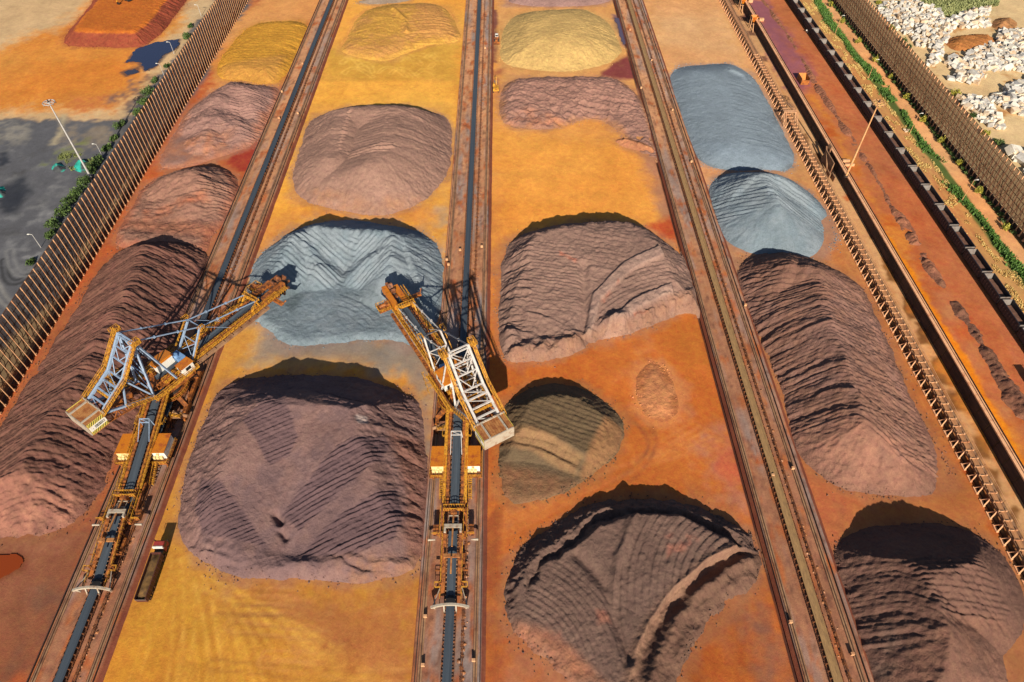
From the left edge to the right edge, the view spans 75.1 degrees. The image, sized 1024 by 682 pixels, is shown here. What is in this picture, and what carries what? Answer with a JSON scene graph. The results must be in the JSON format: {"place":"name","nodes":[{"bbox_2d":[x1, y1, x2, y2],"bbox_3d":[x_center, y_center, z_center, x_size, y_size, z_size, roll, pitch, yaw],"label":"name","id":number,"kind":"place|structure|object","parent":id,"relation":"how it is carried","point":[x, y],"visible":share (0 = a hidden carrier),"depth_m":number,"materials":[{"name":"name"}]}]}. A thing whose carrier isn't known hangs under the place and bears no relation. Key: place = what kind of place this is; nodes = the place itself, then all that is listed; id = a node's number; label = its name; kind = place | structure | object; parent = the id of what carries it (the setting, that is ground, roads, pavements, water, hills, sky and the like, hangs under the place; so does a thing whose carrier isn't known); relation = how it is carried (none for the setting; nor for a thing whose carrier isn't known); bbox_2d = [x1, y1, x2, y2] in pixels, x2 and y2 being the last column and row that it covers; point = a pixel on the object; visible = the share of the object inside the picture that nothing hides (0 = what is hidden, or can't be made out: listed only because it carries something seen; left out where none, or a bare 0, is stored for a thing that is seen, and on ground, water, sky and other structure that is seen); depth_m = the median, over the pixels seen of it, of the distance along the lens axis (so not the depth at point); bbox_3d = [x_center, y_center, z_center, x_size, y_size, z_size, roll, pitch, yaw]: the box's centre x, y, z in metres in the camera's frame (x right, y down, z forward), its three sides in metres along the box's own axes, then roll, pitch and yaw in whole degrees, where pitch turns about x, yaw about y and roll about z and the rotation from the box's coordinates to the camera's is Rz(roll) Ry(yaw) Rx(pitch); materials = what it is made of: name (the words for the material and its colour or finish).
{"place":"outdoors","nodes":[
{"label":"outdoors","id":0,"kind":"place"},
{"bbox_2d":[0,0,1023,681],"bbox_3d":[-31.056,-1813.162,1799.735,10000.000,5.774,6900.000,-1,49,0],"label":"ground","id":1,"kind":"structure","parent":0,"point":[188,622],"depth_m":213.77,"materials":[{"name":"soil"}]},
{"bbox_2d":[0,554,22,578],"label":"puddle","id":2,"kind":"object","parent":1,"relation":"on","point":[10,563],"visible":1,"depth_m":164.36,"materials":[{"name":"brown liquid"}]},
{"bbox_2d":[43,228,54,239],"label":"shrub","id":3,"kind":"object","parent":1,"relation":"on","point":[49,233],"visible":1,"depth_m":245.46,"materials":[{"name":"green plant"}]},
{"bbox_2d":[43,217,60,229],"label":"shrub","id":4,"kind":"object","parent":1,"relation":"on","point":[52,224],"visible":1,"depth_m":248.64,"materials":[{"name":"green plant"}]},
{"bbox_2d":[52,163,65,172],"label":"covered mound","id":5,"kind":"object","parent":1,"relation":"on","point":[58,167],"visible":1,"depth_m":274.22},
{"bbox_2d":[54,202,70,216],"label":"shrub","id":6,"kind":"object","parent":1,"relation":"on","point":[62,210],"visible":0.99,"depth_m":253.68,"materials":[{"name":"green plant"}]},
{"bbox_2d":[42,99,92,178],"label":"mast","id":7,"kind":"object","parent":1,"relation":"on","point":[73,146],"visible":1,"depth_m":255.33,"materials":[{"name":"metal"}]},
{"bbox_2d":[59,192,77,205],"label":"shrub","id":8,"kind":"object","parent":1,"relation":"on","point":[68,199],"visible":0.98,"depth_m":258.62,"materials":[{"name":"green plant"}]},
{"bbox_2d":[58,153,93,169],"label":"weed patch","id":9,"kind":"object","parent":1,"relation":"on","point":[67,155],"visible":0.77,"depth_m":279.93,"materials":[{"name":"green plant"}]},
{"bbox_2d":[69,184,83,197],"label":"shrub","id":10,"kind":"object","parent":1,"relation":"on","point":[77,191],"visible":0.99,"depth_m":261.87,"materials":[{"name":"green plant"}]},
{"bbox_2d":[74,159,87,172],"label":"covered mound","id":11,"kind":"object","parent":1,"relation":"on","point":[79,166],"visible":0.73,"depth_m":274.41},
{"bbox_2d":[76,174,89,187],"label":"shrub","id":12,"kind":"object","parent":1,"relation":"on","point":[85,179],"visible":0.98,"depth_m":266.03,"materials":[{"name":"green plant"}]},
{"bbox_2d":[85,161,96,173],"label":"shrub","id":13,"kind":"object","parent":1,"relation":"on","point":[90,168],"visible":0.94,"depth_m":272.06,"materials":[{"name":"green plant"}]},
{"bbox_2d":[90,153,102,167],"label":"shrub","id":14,"kind":"object","parent":1,"relation":"on","point":[96,158],"visible":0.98,"depth_m":275.55,"materials":[{"name":"green plant"}]},
{"bbox_2d":[0,241,207,538],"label":"ore pile","id":15,"kind":"object","parent":1,"relation":"on","point":[54,459],"visible":0.82,"depth_m":191.76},
{"bbox_2d":[100,143,112,151],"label":"shrub","id":16,"kind":"object","parent":1,"relation":"on","point":[107,146],"visible":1,"depth_m":282.90,"materials":[{"name":"green plant"}]},
{"bbox_2d":[112,119,125,129],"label":"shrub","id":17,"kind":"object","parent":1,"relation":"on","point":[119,123],"visible":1,"depth_m":294.49,"materials":[{"name":"green plant"}]},
{"bbox_2d":[0,0,247,414],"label":"wind fence","id":18,"kind":"object","parent":1,"relation":"on","point":[29,310],"visible":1,"depth_m":242.52,"materials":[{"name":"brown"}]},
{"bbox_2d":[64,0,186,47],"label":"ore pile","id":19,"kind":"object","parent":1,"relation":"on","point":[122,24],"visible":1,"depth_m":356.52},
{"bbox_2d":[136,97,147,104],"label":"shrub","id":20,"kind":"object","parent":1,"relation":"on","point":[142,101],"visible":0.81,"depth_m":306.92,"materials":[{"name":"green plant"}]},
{"bbox_2d":[139,85,153,96],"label":"shrub","id":21,"kind":"object","parent":1,"relation":"on","point":[148,90],"visible":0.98,"depth_m":313.44,"materials":[{"name":"green plant"}]},
{"bbox_2d":[134,539,168,601],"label":"tipper truck","id":22,"kind":"object","parent":1,"relation":"on","point":[146,585],"visible":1,"depth_m":160.46,"materials":[{"name":"metal"}]},
{"bbox_2d":[126,39,178,70],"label":"puddle","id":23,"kind":"object","parent":1,"relation":"on","point":[148,56],"visible":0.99,"depth_m":342.43,"materials":[{"name":"blue liquid"}]},
{"bbox_2d":[115,166,238,251],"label":"ore pile","id":24,"kind":"object","parent":1,"relation":"on","point":[191,205],"visible":0.96,"depth_m":253.61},
{"bbox_2d":[26,0,348,681],"bbox_3d":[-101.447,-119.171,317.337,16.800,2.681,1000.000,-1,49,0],"label":"conveyor bench","id":25,"kind":"object","parent":1,"relation":"on","point":[53,657],"visible":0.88,"depth_m":202.50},
{"bbox_2d":[27,0,322,681],"bbox_3d":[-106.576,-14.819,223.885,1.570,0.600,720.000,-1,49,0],"label":"machine rail","id":26,"kind":"object","parent":25,"relation":"on","point":[59,617],"visible":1,"depth_m":188.58,"materials":[{"name":"metal"}]},
{"bbox_2d":[65,275,289,595],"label":"bucket wheel reclaimer","id":27,"kind":"object","parent":26,"relation":"on","point":[165,378],"visible":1,"depth_m":180.16,"materials":[{"name":"orange paint"}]},
{"bbox_2d":[52,0,334,681],"bbox_3d":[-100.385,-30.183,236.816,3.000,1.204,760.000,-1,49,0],"label":"belt conveyor","id":28,"kind":"object","parent":25,"relation":"on","point":[68,654],"visible":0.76,"depth_m":227.17,"materials":[{"name":"rubber"}]},
{"bbox_2d":[72,0,337,681],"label":"cable run","id":29,"kind":"object","parent":25,"relation":"on","point":[135,522],"visible":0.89,"depth_m":194.30,"materials":[{"name":"metal"}]},
{"bbox_2d":[86,0,344,681],"bbox_3d":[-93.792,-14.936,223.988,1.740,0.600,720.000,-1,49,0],"label":"machine rail","id":30,"kind":"object","parent":25,"relation":"on","point":[118,600],"visible":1,"depth_m":187.19,"materials":[{"name":"metal"}]},
{"bbox_2d":[160,82,278,168],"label":"ore pile","id":31,"kind":"object","parent":1,"relation":"on","point":[229,118],"visible":0.98,"depth_m":290.68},
{"bbox_2d":[217,21,307,83],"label":"ore pile","id":32,"kind":"object","parent":1,"relation":"on","point":[261,53],"visible":0.99,"depth_m":337.53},
{"bbox_2d":[178,374,427,583],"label":"ore pile","id":33,"kind":"object","parent":1,"relation":"on","point":[320,477],"visible":0.99,"depth_m":171.84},
{"bbox_2d":[247,220,443,345],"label":"ore pile","id":34,"kind":"object","parent":1,"relation":"on","point":[339,274],"visible":0.92,"depth_m":226.17,"materials":[{"name":"gravel"}]},
{"bbox_2d":[292,104,451,215],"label":"ore pile","id":35,"kind":"object","parent":1,"relation":"on","point":[386,159],"visible":1,"depth_m":267.63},
{"bbox_2d":[359,0,408,3],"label":"ore pile","id":36,"kind":"object","parent":1,"relation":"on","point":[380,1],"visible":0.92,"depth_m":382.82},
{"bbox_2d":[341,3,460,60],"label":"ore pile","id":37,"kind":"object","parent":1,"relation":"on","point":[386,32],"visible":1,"depth_m":353.77,"materials":[{"name":"gravel"}]},
{"bbox_2d":[411,0,493,681],"bbox_3d":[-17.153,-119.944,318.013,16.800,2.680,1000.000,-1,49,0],"label":"conveyor bench","id":38,"kind":"object","parent":1,"relation":"on","point":[433,651],"visible":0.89,"depth_m":213.50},
{"bbox_2d":[414,0,469,681],"bbox_3d":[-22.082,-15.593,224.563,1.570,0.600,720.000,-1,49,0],"label":"machine rail","id":39,"kind":"object","parent":38,"relation":"on","point":[424,602],"visible":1,"depth_m":187.19,"materials":[{"name":"metal"}]},
{"bbox_2d":[375,282,513,611],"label":"bucket wheel reclaimer","id":40,"kind":"object","parent":39,"relation":"on","point":[459,389],"visible":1,"depth_m":176.15,"materials":[{"name":"orange paint"}]},
{"bbox_2d":[440,0,481,681],"bbox_3d":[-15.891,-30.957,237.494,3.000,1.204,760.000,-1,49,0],"label":"belt conveyor","id":41,"kind":"object","parent":38,"relation":"on","point":[448,641],"visible":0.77,"depth_m":229.57,"materials":[{"name":"rubber"}]},
{"bbox_2d":[78,57,852,680],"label":"spillage","id":42,"kind":"object","parent":38,"relation":"on","point":[470,441],"visible":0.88,"depth_m":185.62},
{"bbox_2d":[459,0,484,681],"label":"cable run","id":43,"kind":"object","parent":38,"relation":"on","point":[466,545],"visible":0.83,"depth_m":220.37,"materials":[{"name":"metal"}]},
{"bbox_2d":[472,0,491,681],"bbox_3d":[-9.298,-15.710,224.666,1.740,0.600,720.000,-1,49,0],"label":"machine rail","id":44,"kind":"object","parent":38,"relation":"on","point":[476,603],"visible":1,"depth_m":205.97,"materials":[{"name":"metal"}]},
{"bbox_2d":[492,75,498,92],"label":"excavator","id":45,"kind":"object","parent":1,"relation":"on","point":[495,87],"visible":1,"depth_m":315.44,"materials":[{"name":"metal"}]},
{"bbox_2d":[0,0,1022,680],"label":"spilled lumps","id":46,"kind":"object","parent":1,"relation":"on","point":[504,358],"visible":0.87,"depth_m":201.33,"materials":[{"name":"stone"}]},
{"bbox_2d":[509,0,609,6],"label":"ore pile","id":47,"kind":"object","parent":1,"relation":"on","point":[558,3],"visible":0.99,"depth_m":381.18,"materials":[{"name":"gravel"}]},
{"bbox_2d":[498,383,623,503],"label":"ore pile","id":48,"kind":"object","parent":1,"relation":"on","point":[565,436],"visible":0.96,"depth_m":184.51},
{"bbox_2d":[500,9,621,71],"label":"ore pile","id":49,"kind":"object","parent":1,"relation":"on","point":[563,40],"visible":1,"depth_m":339.70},
{"bbox_2d":[499,76,657,162],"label":"ore pile","id":50,"kind":"object","parent":1,"relation":"on","point":[542,103],"visible":0.99,"depth_m":304.34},
{"bbox_2d":[498,221,699,362],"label":"ore pile","id":51,"kind":"object","parent":1,"relation":"on","point":[571,287],"visible":1,"depth_m":220.99,"materials":[{"name":"gravel"}]},
{"bbox_2d":[614,18,625,43],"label":"puddle","id":52,"kind":"object","parent":1,"relation":"on","point":[618,22],"visible":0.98,"depth_m":359.18,"materials":[{"name":"purple liquid"}]},
{"bbox_2d":[504,498,764,681],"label":"ore pile","id":53,"kind":"object","parent":1,"relation":"on","point":[628,590],"visible":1,"depth_m":157.68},
{"bbox_2d":[616,139,653,152],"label":"ore pile","id":54,"kind":"object","parent":1,"relation":"on","point":[631,144],"visible":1,"depth_m":284.92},
{"bbox_2d":[635,363,678,421],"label":"ore pile","id":55,"kind":"object","parent":1,"relation":"on","point":[655,386],"visible":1,"depth_m":198.54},
{"bbox_2d":[670,64,793,170],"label":"ore pile","id":56,"kind":"object","parent":1,"relation":"on","point":[729,118],"visible":0.99,"depth_m":294.55,"materials":[{"name":"gravel"}]},
{"bbox_2d":[614,0,873,681],"bbox_3d":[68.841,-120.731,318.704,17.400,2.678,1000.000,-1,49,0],"label":"conveyor bench","id":57,"kind":"object","parent":1,"relation":"on","point":[809,644],"visible":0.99,"depth_m":191.61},
{"bbox_2d":[615,0,809,681],"bbox_3d":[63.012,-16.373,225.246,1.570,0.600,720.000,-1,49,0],"label":"machine rail","id":58,"kind":"object","parent":57,"relation":"on","point":[770,547],"visible":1,"depth_m":192.59,"materials":[{"name":"metal"}]},
{"bbox_2d":[626,0,843,681],"bbox_3d":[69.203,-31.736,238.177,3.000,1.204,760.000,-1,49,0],"label":"belt conveyor","id":59,"kind":"object","parent":57,"relation":"on","point":[814,602],"visible":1,"depth_m":193.32,"materials":[{"name":"metal"}]},
{"bbox_2d":[633,0,851,681],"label":"cable run","id":60,"kind":"object","parent":57,"relation":"on","point":[808,549],"visible":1,"depth_m":193.60,"materials":[{"name":"metal"}]},
{"bbox_2d":[637,0,869,681],"bbox_3d":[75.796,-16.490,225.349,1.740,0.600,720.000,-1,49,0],"label":"machine rail","id":61,"kind":"object","parent":57,"relation":"on","point":[833,590],"visible":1,"depth_m":192.24,"materials":[{"name":"metal"}]},
{"bbox_2d":[748,15,763,32],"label":"chute hopper","id":62,"kind":"object","parent":1,"relation":"on","point":[755,18],"visible":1,"depth_m":357.70,"materials":[{"name":"paint"}]},
{"bbox_2d":[709,172,826,257],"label":"ore pile","id":63,"kind":"object","parent":1,"relation":"on","point":[760,213],"visible":0.97,"depth_m":246.26,"materials":[{"name":"gravel"}]},
{"bbox_2d":[780,101,797,126],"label":"crossover stair","id":64,"kind":"object","parent":1,"relation":"on","point":[793,110],"visible":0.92,"depth_m":295.85,"materials":[{"name":"metal"}]},
{"bbox_2d":[797,73,809,84],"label":"skip container","id":65,"kind":"object","parent":1,"relation":"on","point":[803,78],"visible":1,"depth_m":312.26,"materials":[{"name":"metal"}]},
{"bbox_2d":[737,252,937,496],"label":"ore pile","id":66,"kind":"object","parent":1,"relation":"on","point":[858,422],"visible":0.98,"depth_m":195.23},
{"bbox_2d":[820,144,854,181],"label":"concrete sump","id":67,"kind":"object","parent":1,"relation":"on","point":[826,160],"visible":0.99,"depth_m":272.26,"materials":[{"name":"paint"}]},
{"bbox_2d":[844,99,885,177],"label":"mast","id":68,"kind":"object","parent":1,"relation":"on","point":[857,150],"visible":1,"depth_m":248.53,"materials":[{"name":"metal"}]},
{"bbox_2d":[719,0,1023,584],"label":"trestle conveyor","id":69,"kind":"object","parent":1,"relation":"on","point":[991,487],"visible":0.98,"depth_m":213.37,"materials":[{"name":"metal"}]},
{"bbox_2d":[738,0,1023,503],"bbox_3d":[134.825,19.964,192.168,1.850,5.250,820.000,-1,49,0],"label":"conveyor belt","id":70,"kind":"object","parent":1,"relation":"on","point":[997,440],"depth_m":222.97,"materials":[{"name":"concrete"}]},
{"bbox_2d":[761,0,1023,419],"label":"ore windrow","id":71,"kind":"object","parent":1,"relation":"on","point":[1012,397],"visible":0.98,"depth_m":223.47,"materials":[{"name":"gravel"}]},
{"bbox_2d":[787,0,1023,347],"bbox_3d":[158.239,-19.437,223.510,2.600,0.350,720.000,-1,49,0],"label":"railway track","id":72,"kind":"structure","parent":1,"relation":"on","point":[912,183],"depth_m":257.46,"materials":[{"name":"metal"}]},
{"bbox_2d":[791,0,804,12],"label":"ore wagon","id":73,"kind":"object","parent":72,"relation":"on","point":[796,5],"visible":0.88,"depth_m":363.20,"materials":[{"name":"black paint"}]},
{"bbox_2d":[797,8,811,22],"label":"ore wagon","id":74,"kind":"object","parent":72,"relation":"on","point":[802,14],"visible":0.9,"depth_m":355.42,"materials":[{"name":"black paint"}]},
{"bbox_2d":[804,18,818,33],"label":"ore wagon","id":75,"kind":"object","parent":72,"relation":"on","point":[810,24],"visible":0.83,"depth_m":347.23,"materials":[{"name":"black paint"}]},
{"bbox_2d":[811,29,826,44],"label":"ore wagon","id":76,"kind":"object","parent":72,"relation":"on","point":[817,35],"visible":0.84,"depth_m":338.86,"materials":[{"name":"black paint"}]},
{"bbox_2d":[819,39,834,55],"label":"ore wagon","id":77,"kind":"object","parent":72,"relation":"on","point":[825,46],"visible":0.88,"depth_m":331.08,"materials":[{"name":"black paint"}]},
{"bbox_2d":[826,51,843,67],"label":"ore wagon","id":78,"kind":"object","parent":72,"relation":"on","point":[833,57],"visible":0.88,"depth_m":322.98,"materials":[{"name":"black paint"}]},
{"bbox_2d":[835,63,851,79],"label":"ore wagon","id":79,"kind":"object","parent":72,"relation":"on","point":[842,70],"visible":0.86,"depth_m":314.91,"materials":[{"name":"black paint"}]},
{"bbox_2d":[843,75,861,92],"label":"ore wagon","id":80,"kind":"object","parent":72,"relation":"on","point":[851,82],"visible":0.89,"depth_m":306.93,"materials":[{"name":"black paint"}]},
{"bbox_2d":[852,88,870,107],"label":"ore wagon","id":81,"kind":"object","parent":72,"relation":"on","point":[861,96],"visible":0.87,"depth_m":298.87,"materials":[{"name":"black paint"}]},
{"bbox_2d":[862,102,881,121],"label":"ore wagon","id":82,"kind":"object","parent":72,"relation":"on","point":[868,108],"visible":0.8,"depth_m":290.92,"materials":[{"name":"black paint"}]},
{"bbox_2d":[872,117,892,137],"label":"ore wagon","id":83,"kind":"object","parent":72,"relation":"on","point":[881,125],"visible":0.84,"depth_m":282.50,"materials":[{"name":"black paint"}]},
{"bbox_2d":[883,133,904,153],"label":"ore wagon","id":84,"kind":"object","parent":72,"relation":"on","point":[892,141],"visible":0.91,"depth_m":274.61,"materials":[{"name":"black paint"}]},
{"bbox_2d":[894,149,916,171],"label":"ore wagon","id":85,"kind":"object","parent":72,"relation":"on","point":[905,159],"visible":0.94,"depth_m":266.60,"materials":[{"name":"black paint"}]},
{"bbox_2d":[906,166,930,189],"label":"ore wagon","id":86,"kind":"object","parent":72,"relation":"on","point":[917,177],"visible":0.92,"depth_m":258.44,"materials":[{"name":"black paint"}]},
{"bbox_2d":[919,185,944,209],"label":"ore wagon","id":87,"kind":"object","parent":72,"relation":"on","point":[931,196],"visible":0.93,"depth_m":250.44,"materials":[{"name":"black paint"}]},
{"bbox_2d":[933,205,959,230],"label":"ore wagon","id":88,"kind":"object","parent":72,"relation":"on","point":[946,218],"visible":0.91,"depth_m":242.38,"materials":[{"name":"black paint"}]},
{"bbox_2d":[947,226,975,252],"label":"ore wagon","id":89,"kind":"object","parent":72,"relation":"on","point":[961,239],"visible":0.94,"depth_m":234.31,"materials":[{"name":"black paint"}]},
{"bbox_2d":[963,249,992,276],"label":"ore wagon","id":90,"kind":"object","parent":72,"relation":"on","point":[977,262],"visible":0.95,"depth_m":226.20,"materials":[{"name":"black paint"}]},
{"bbox_2d":[979,273,1011,302],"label":"ore wagon","id":91,"kind":"object","parent":72,"relation":"on","point":[995,288],"visible":0.97,"depth_m":218.19,"materials":[{"name":"black paint"}]},
{"bbox_2d":[997,299,1023,330],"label":"ore wagon","id":92,"kind":"object","parent":72,"relation":"on","point":[1011,311],"visible":0.94,"depth_m":210.57,"materials":[{"name":"black paint"}]},
{"bbox_2d":[1017,328,1023,343],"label":"ore wagon","id":93,"kind":"object","parent":72,"relation":"on","point":[1020,333],"visible":1,"depth_m":204.93,"materials":[{"name":"black paint"}]},
{"bbox_2d":[813,0,1023,280],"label":"grass strip","id":94,"kind":"object","parent":1,"relation":"on","point":[1003,249],"depth_m":279.22,"materials":[{"name":"plant"}]},
{"bbox_2d":[832,0,1023,241],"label":"wind fence","id":95,"kind":"object","parent":1,"relation":"on","point":[996,170],"visible":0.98,"depth_m":279.13,"materials":[{"name":"metal"}]},
{"bbox_2d":[834,522,1023,681],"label":"ore pile","id":96,"kind":"object","parent":1,"relation":"on","point":[935,602],"visible":1,"depth_m":152.11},
{"bbox_2d":[876,0,1023,172],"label":"granite rubble","id":97,"kind":"object","parent":1,"relation":"on","point":[959,65],"visible":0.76,"depth_m":342.95,"materials":[{"name":"stone"}]},
{"bbox_2d":[920,0,999,17],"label":"scrub grass","id":98,"kind":"structure","parent":1,"relation":"on","point":[946,5],"depth_m":369.80,"materials":[{"name":"green plant"}]},
{"bbox_2d":[945,34,995,50],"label":"soil mound","id":99,"kind":"object","parent":1,"relation":"on","point":[963,42],"visible":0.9,"depth_m":337.25,"materials":[{"name":"soil"}]},
{"bbox_2d":[966,69,980,76],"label":"granite block","id":100,"kind":"object","parent":1,"relation":"on","point":[974,72],"depth_m":313.87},
{"bbox_2d":[992,17,1016,29],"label":"soil mound","id":101,"kind":"object","parent":1,"relation":"on","point":[1007,23],"visible":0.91,"depth_m":352.46,"materials":[{"name":"soil"}]},
{"bbox_2d":[1004,144,1023,155],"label":"granite block","id":102,"kind":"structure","parent":1,"relation":"on","point":[1010,149],"depth_m":271.84,"materials":[{"name":"stone"}]},
{"bbox_2d":[1009,107,1021,113],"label":"granite block","id":103,"kind":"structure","parent":1,"relation":"on","point":[1014,110],"depth_m":293.81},
{"bbox_2d":[1014,152,1023,165],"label":"granite block","id":104,"kind":"object","parent":1,"relation":"on","point":[1019,157],"depth_m":269.11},
{"bbox_2d":[803,0,1023,310],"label":"dry grass","id":105,"kind":"structure","parent":0,"point":[827,31],"depth_m":269.46,"materials":[{"name":"plant"}]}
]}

